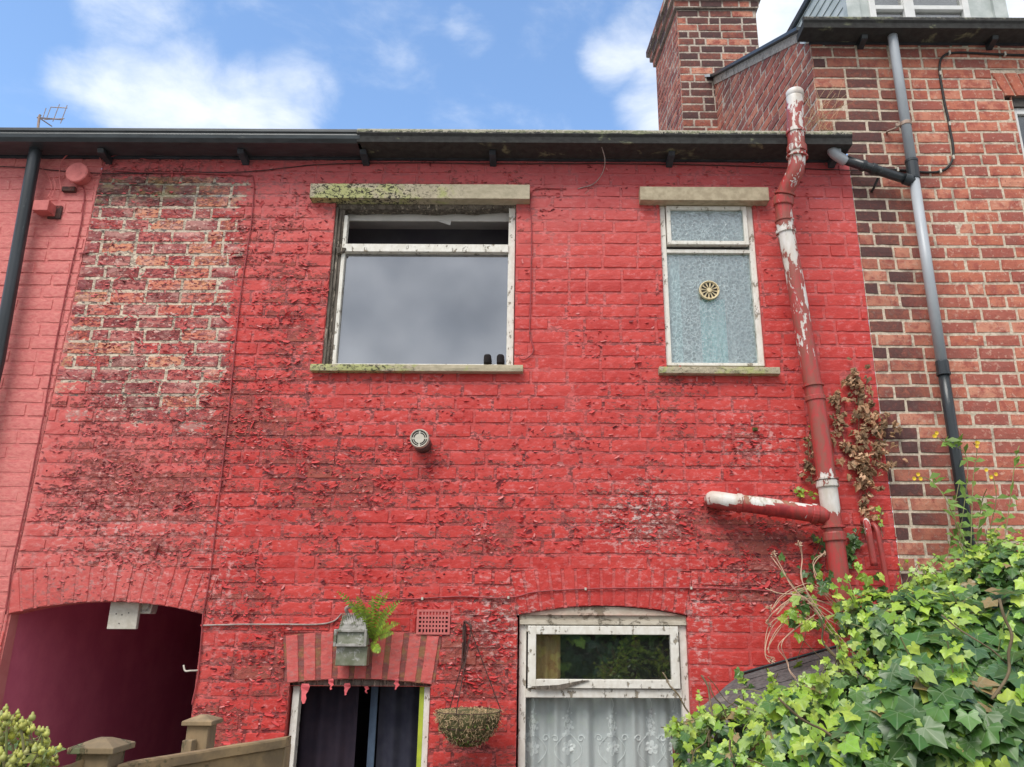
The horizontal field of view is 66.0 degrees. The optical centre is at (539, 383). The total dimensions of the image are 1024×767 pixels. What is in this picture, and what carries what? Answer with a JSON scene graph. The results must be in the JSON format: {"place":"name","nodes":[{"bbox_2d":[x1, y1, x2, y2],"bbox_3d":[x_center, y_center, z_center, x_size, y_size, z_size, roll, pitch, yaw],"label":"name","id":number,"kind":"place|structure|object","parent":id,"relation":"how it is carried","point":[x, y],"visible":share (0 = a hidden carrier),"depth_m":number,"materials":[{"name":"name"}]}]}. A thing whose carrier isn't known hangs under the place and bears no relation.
{"place":"outdoors","nodes":[
{"label":"outdoors","id":0,"kind":"place"},
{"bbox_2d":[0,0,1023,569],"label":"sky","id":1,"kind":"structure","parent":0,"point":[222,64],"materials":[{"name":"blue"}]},
{"label":"ground","id":2,"kind":"structure","parent":0,"visible":0},
{"bbox_2d":[0,704,65,766],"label":"shrub","id":3,"kind":"object","parent":2,"relation":"on","point":[33,752],"visible":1,"depth_m":1.56,"materials":[{"name":"green plant"}]},
{"bbox_2d":[0,127,361,663],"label":"terraced house","id":4,"kind":"structure","parent":2,"relation":"on","point":[48,256],"depth_m":5.37,"materials":[{"name":"red paint"}]},
{"bbox_2d":[0,147,41,381],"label":"drainpipe","id":5,"kind":"object","parent":4,"relation":"attached to","point":[16,256],"visible":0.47,"depth_m":5.24,"materials":[{"name":"black plastic"}]},
{"bbox_2d":[42,168,51,197],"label":"cable","id":6,"kind":"object","parent":4,"relation":"attached to","point":[50,182],"visible":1,"depth_m":5.48,"materials":[{"name":"red plastic"}]},
{"bbox_2d":[32,200,62,218],"bbox_3d":[-3.368,-1.194,5.397,0.142,0.100,0.100,0,-17,0],"label":"junction box","id":7,"kind":"object","parent":4,"relation":"attached to","point":[49,209],"visible":1,"depth_m":5.38,"materials":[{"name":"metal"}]},
{"bbox_2d":[37,104,67,127],"bbox_3d":[-5.072,-2.674,8.159,0.238,0.565,0.306,-11,-20,32],"label":"tv aerial","id":8,"kind":"object","parent":4,"relation":"attached to","point":[39,117],"visible":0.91,"depth_m":8.22,"materials":[{"name":"metal"}]},
{"bbox_2d":[51,176,62,196],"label":"cable","id":9,"kind":"object","parent":4,"relation":"attached to","point":[55,184],"visible":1,"depth_m":5.48,"materials":[{"name":"plastic"}]},
{"bbox_2d":[62,163,91,192],"bbox_3d":[-3.221,-1.433,5.482,0.186,0.196,0.077,0,-17,0],"label":"round junction box","id":10,"kind":"object","parent":4,"relation":"attached to","point":[78,174],"visible":1,"depth_m":5.46,"materials":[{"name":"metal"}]},
{"bbox_2d":[59,155,101,191],"bbox_3d":[-3.220,-1.487,5.516,0.277,0.335,0.015,1,-17,-3],"label":"cable","id":11,"kind":"object","parent":10,"relation":"attached to","point":[60,168],"visible":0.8,"depth_m":5.51,"materials":[{"name":"red plastic"}]},
{"bbox_2d":[0,129,901,766],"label":"terraced house","id":12,"kind":"structure","parent":2,"relation":"on","point":[596,441],"depth_m":5.06,"materials":[{"name":"red brick"}]},
{"bbox_2d":[5,185,84,613],"bbox_3d":[-3.180,-0.012,5.081,0.064,2.876,0.009,0,-17,0],"label":"cable","id":13,"kind":"object","parent":12,"relation":"attached to","point":[44,406],"visible":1,"depth_m":5.02,"materials":[{"name":"plastic"}]},
{"bbox_2d":[89,156,158,176],"bbox_3d":[-2.925,-1.521,5.532,0.482,0.189,0.022,1,-17,-4],"label":"cable","id":14,"kind":"object","parent":12,"relation":"attached to","point":[112,156],"visible":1,"depth_m":5.53,"materials":[{"name":"black plastic"}]},
{"bbox_2d":[107,602,141,628],"bbox_3d":[-2.502,1.392,4.750,0.174,0.169,0.034,0,-17,0],"label":"cover plate","id":15,"kind":"object","parent":12,"relation":"attached to","point":[124,615],"visible":0.82,"depth_m":4.74,"materials":[{"name":"white plastic"}]},
{"bbox_2d":[140,604,157,613],"bbox_3d":[-2.394,1.358,4.815,0.108,0.095,0.090,0,-17,0],"label":"bulkhead light","id":16,"kind":"object","parent":12,"relation":"attached to","point":[148,609],"visible":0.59,"depth_m":4.78,"materials":[{"name":"white plastic"}]},
{"bbox_2d":[113,170,253,704],"bbox_3d":[-2.482,0.171,5.026,1.036,3.490,0.009,0,-17,0],"label":"cable","id":17,"kind":"object","parent":12,"relation":"attached to","point":[229,394],"visible":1,"depth_m":5.06,"materials":[{"name":"red plastic"}]},
{"bbox_2d":[183,665,197,671],"bbox_3d":[-2.019,1.649,4.561,0.088,0.039,0.026,7,-18,-21],"label":"wall hook","id":18,"kind":"object","parent":12,"relation":"attached to","point":[188,670],"depth_m":4.55,"materials":[{"name":"white plastic"}]},
{"bbox_2d":[203,613,341,625],"bbox_3d":[-1.574,1.395,4.655,0.813,0.078,0.010,0,-17,0],"label":"cable","id":19,"kind":"object","parent":12,"relation":"attached to","point":[337,618],"visible":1,"depth_m":4.64,"materials":[{"name":"grey plastic"}]},
{"bbox_2d":[296,686,358,766],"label":"curtain","id":20,"kind":"object","parent":12,"relation":"hanging from","point":[328,727],"visible":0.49,"depth_m":4.67,"materials":[{"name":"fabric"}]},
{"bbox_2d":[333,605,369,665],"bbox_3d":[-1.081,1.460,4.577,0.193,0.336,0.139,0,-17,0],"label":"floodlight","id":21,"kind":"object","parent":12,"relation":"attached to","point":[351,642],"visible":0.84,"depth_m":4.51,"materials":[{"name":"grey metal"}]},
{"bbox_2d":[338,588,401,652],"bbox_3d":[-0.977,1.371,4.560,0.366,0.362,0.174,-2,-17,8],"label":"fern","id":22,"kind":"object","parent":12,"relation":"attached to","point":[378,629],"visible":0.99,"depth_m":4.57,"materials":[{"name":"green plant"}]},
{"bbox_2d":[366,686,377,766],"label":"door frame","id":23,"kind":"object","parent":12,"relation":"hanging from","point":[372,727],"visible":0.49,"depth_m":4.69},
{"bbox_2d":[376,686,419,766],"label":"curtain","id":24,"kind":"object","parent":12,"relation":"hanging from","point":[397,737],"visible":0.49,"depth_m":4.71,"materials":[{"name":"grey fabric"}]},
{"bbox_2d":[300,184,529,409],"bbox_3d":[-0.789,-0.666,5.473,2.253,1.651,0.494,0,-17,0],"label":"window","id":25,"kind":"structure","parent":12,"relation":"in","point":[422,280],"depth_m":5.62,"materials":[{"name":"grey wood"}]},
{"bbox_2d":[410,429,431,452],"bbox_3d":[-0.739,0.360,4.917,0.120,0.126,0.152,0,-17,0],"label":"flue vent","id":26,"kind":"object","parent":12,"relation":"attached to","point":[420,440],"visible":1,"depth_m":4.85,"materials":[{"name":"white plastic"}]},
{"bbox_2d":[0,162,857,173],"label":"cable","id":27,"kind":"object","parent":12,"relation":"attached to","point":[456,163],"visible":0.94,"depth_m":5.55,"materials":[{"name":"plastic"}]},
{"bbox_2d":[461,621,471,670],"bbox_3d":[-0.422,1.501,4.500,0.035,0.282,0.257,4,-17,-12],"label":"basket bracket","id":28,"kind":"object","parent":12,"relation":"attached to","point":[464,637],"visible":0.96,"depth_m":4.57,"materials":[{"name":"metal"}]},
{"bbox_2d":[433,631,506,747],"bbox_3d":[-0.374,1.674,4.326,0.406,0.603,0.392,0,-17,0],"label":"hanging basket","id":29,"kind":"object","parent":28,"relation":"hanging from","point":[462,726],"visible":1,"depth_m":4.17,"materials":[{"name":"metal"}]},
{"bbox_2d":[484,354,490,363],"bbox_3d":[-0.341,-0.158,5.176,0.050,0.065,0.050,0,-17,0],"label":"jar","id":30,"kind":"object","parent":12,"relation":"on","point":[487,358],"visible":0.98,"depth_m":5.16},
{"bbox_2d":[497,354,503,363],"bbox_3d":[-0.255,-0.158,5.176,0.050,0.065,0.050,0,-17,0],"label":"jar","id":31,"kind":"object","parent":12,"relation":"on","point":[500,358],"visible":0.99,"depth_m":5.16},
{"bbox_2d":[519,188,565,359],"bbox_3d":[0.028,-0.760,5.314,0.314,1.268,0.008,0,-17,0],"label":"cable","id":32,"kind":"object","parent":12,"relation":"attached to","point":[531,268],"visible":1,"depth_m":5.31,"materials":[{"name":"plastic"}]},
{"bbox_2d":[536,634,559,678],"bbox_3d":[0.037,1.642,4.679,0.177,0.361,0.024,0,-17,0],"label":"curtain","id":33,"kind":"object","parent":12,"relation":"hanging from","point":[547,656],"visible":0.56,"depth_m":4.68,"materials":[{"name":"beige fabric"}]},
{"bbox_2d":[578,147,604,188],"bbox_3d":[0.386,-1.542,5.490,0.115,0.350,0.244,13,-21,-35],"label":"cable","id":34,"kind":"object","parent":12,"relation":"attached to","point":[600,175],"visible":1,"depth_m":5.49,"materials":[{"name":"grey plastic"}]},
{"bbox_2d":[516,697,680,766],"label":"net curtain","id":35,"kind":"object","parent":12,"relation":"hanging from","point":[594,732],"visible":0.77,"depth_m":4.59,"materials":[{"name":"fabric"}]},
{"bbox_2d":[395,587,820,599],"bbox_3d":[0.410,1.254,4.702,2.533,0.086,0.015,0,-17,0],"label":"cable","id":36,"kind":"object","parent":12,"relation":"attached to","point":[507,597],"visible":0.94,"depth_m":4.70,"materials":[{"name":"red plastic"}]},
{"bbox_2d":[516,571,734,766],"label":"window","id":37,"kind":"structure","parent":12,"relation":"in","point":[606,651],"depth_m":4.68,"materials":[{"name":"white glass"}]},
{"bbox_2d":[669,258,683,362],"bbox_3d":[0.934,-0.490,5.358,0.068,0.794,0.018,0,-17,0],"label":"curtain","id":38,"kind":"object","parent":12,"relation":"hanging from","point":[676,312],"visible":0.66,"depth_m":5.36,"materials":[{"name":"white fabric"}]},
{"bbox_2d":[699,281,719,299],"bbox_3d":[1.146,-0.627,5.319,0.138,0.138,0.029,0,-17,0],"label":"extractor vent","id":39,"kind":"object","parent":12,"relation":"attached to","point":[709,290],"visible":1,"depth_m":5.31,"materials":[{"name":"beige plastic"}]},
{"bbox_2d":[639,187,779,397],"bbox_3d":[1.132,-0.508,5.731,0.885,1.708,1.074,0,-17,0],"label":"window","id":40,"kind":"structure","parent":12,"relation":"in","point":[710,231],"depth_m":5.67,"materials":[{"name":"white glass"}]},
{"bbox_2d":[699,299,728,362],"bbox_3d":[1.183,-0.347,5.334,0.174,0.476,0.024,0,-17,0],"label":"towel","id":41,"kind":"object","parent":12,"relation":"hanging from","point":[713,332],"visible":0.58,"depth_m":5.33,"materials":[{"name":"teal fabric"}]},
{"bbox_2d":[799,431,815,483],"bbox_3d":[1.680,0.459,4.922,0.138,0.349,0.058,3,-17,-10],"label":"dead ivy","id":42,"kind":"object","parent":12,"relation":"attached to","point":[809,466],"visible":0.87,"depth_m":4.91,"materials":[{"name":"brown plant"}]},
{"bbox_2d":[786,81,851,129],"bbox_3d":[1.985,-1.971,5.578,0.482,0.400,0.024,0,-17,0],"label":"grass tuft","id":43,"kind":"object","parent":12,"relation":"on","point":[823,112],"visible":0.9,"depth_m":5.55,"materials":[{"name":"plant"}]},
{"bbox_2d":[778,425,908,667],"bbox_3d":[1.815,0.950,4.755,0.813,1.451,0.150,3,-17,-8],"label":"ivy","id":44,"kind":"object","parent":12,"relation":"attached to","point":[855,542],"visible":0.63,"depth_m":4.74,"materials":[{"name":"green plant"}]},
{"bbox_2d":[827,357,908,535],"bbox_3d":[2.060,0.433,4.923,0.486,1.276,0.113,0,-17,0],"label":"dead ivy","id":45,"kind":"object","parent":12,"relation":"attached to","point":[865,471],"visible":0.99,"depth_m":4.95,"materials":[{"name":"brown plant"}]},
{"bbox_2d":[860,517,877,565],"bbox_3d":[1.978,0.953,4.746,0.058,0.292,0.132,0,-17,0],"label":"waste pipe","id":46,"kind":"object","parent":12,"relation":"attached to","point":[865,523],"visible":1,"depth_m":4.69,"materials":[{"name":"red paint"}]},
{"bbox_2d":[870,522,890,592],"bbox_3d":[2.029,1.149,4.692,0.052,0.642,0.116,4,-17,-11],"label":"waste pipe","id":47,"kind":"object","parent":12,"relation":"attached to","point":[875,527],"visible":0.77,"depth_m":4.68,"materials":[{"name":"red paint"}]},
{"bbox_2d":[671,645,868,764],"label":"shed","id":48,"kind":"structure","parent":2,"relation":"on","point":[758,680],"depth_m":4.41,"materials":[{"name":"fabric"}]},
{"bbox_2d":[734,561,887,694],"bbox_3d":[1.567,1.390,4.310,1.006,0.827,0.229,0,-17,0],"label":"ivy","id":49,"kind":"object","parent":48,"relation":"on","point":[808,625],"visible":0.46,"depth_m":4.37,"materials":[{"name":"green plant"}]},
{"bbox_2d":[765,540,857,679],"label":"dry stalks","id":50,"kind":"object","parent":48,"relation":"on","point":[798,594],"visible":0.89,"depth_m":4.41,"materials":[{"name":"brown plant"}]},
{"bbox_2d":[661,617,882,766],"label":"ivy","id":51,"kind":"object","parent":2,"relation":"on","point":[775,732],"visible":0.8,"depth_m":2.56,"materials":[{"name":"green plant"}]},
{"bbox_2d":[704,86,855,655],"bbox_3d":[1.410,0.827,4.694,0.820,5.867,0.265,-3,-17,11],"label":"soil pipe","id":52,"kind":"object","parent":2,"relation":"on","point":[826,513],"visible":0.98,"depth_m":4.86,"materials":[{"name":"red metal"}]},
{"bbox_2d":[646,0,1023,593],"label":"brick house","id":53,"kind":"structure","parent":2,"relation":"on","point":[716,66],"depth_m":5.55,"materials":[{"name":"red brick"}]},
{"bbox_2d":[827,147,915,192],"bbox_3d":[2.287,-1.484,5.467,0.612,0.280,0.151,2,-17,-5],"label":"gutter outlet pipe","id":54,"kind":"object","parent":53,"relation":"attached to","point":[843,159],"visible":1,"depth_m":5.40,"materials":[{"name":"grey plastic"}]},
{"bbox_2d":[886,33,975,551],"bbox_3d":[2.534,0.539,4.859,0.176,6.525,0.088,-6,-18,20],"label":"drainpipe","id":55,"kind":"object","parent":53,"relation":"attached to","point":[943,371],"visible":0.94,"depth_m":5.19,"materials":[{"name":"grey plastic"}]},
{"bbox_2d":[889,50,1023,173],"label":"cable","id":56,"kind":"object","parent":53,"relation":"attached to","point":[941,170],"visible":0.85,"depth_m":5.71,"materials":[{"name":"black plastic"}]},
{"bbox_2d":[1012,98,1023,156],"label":"window","id":57,"kind":"structure","parent":53,"relation":"in","point":[1018,103],"depth_m":5.75,"materials":[{"name":"white plastic"}]},
{"bbox_2d":[777,522,1023,766],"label":"ivy","id":58,"kind":"object","parent":2,"relation":"on","point":[946,650],"visible":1,"depth_m":1.98,"materials":[{"name":"green plant"}]},
{"bbox_2d":[912,431,1023,570],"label":"ragwort","id":59,"kind":"object","parent":2,"relation":"on","point":[989,511],"visible":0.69,"depth_m":4.64,"materials":[{"name":"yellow plant"}]},
{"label":"terrace","id":60,"kind":"structure","parent":2,"relation":"on","visible":0},
{"bbox_2d":[62,736,290,766],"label":"garden fence","id":61,"kind":"object","parent":60,"relation":"on","point":[110,752],"visible":1,"depth_m":1.80,"materials":[{"name":"brown wood"}]},
{"bbox_2d":[181,714,222,752],"bbox_3d":[-0.998,1.497,2.163,0.088,1.087,0.114,0,-17,0],"label":"fence post","id":62,"kind":"object","parent":60,"relation":"on","point":[201,732],"visible":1,"depth_m":2.29,"materials":[{"name":"brown wood"}]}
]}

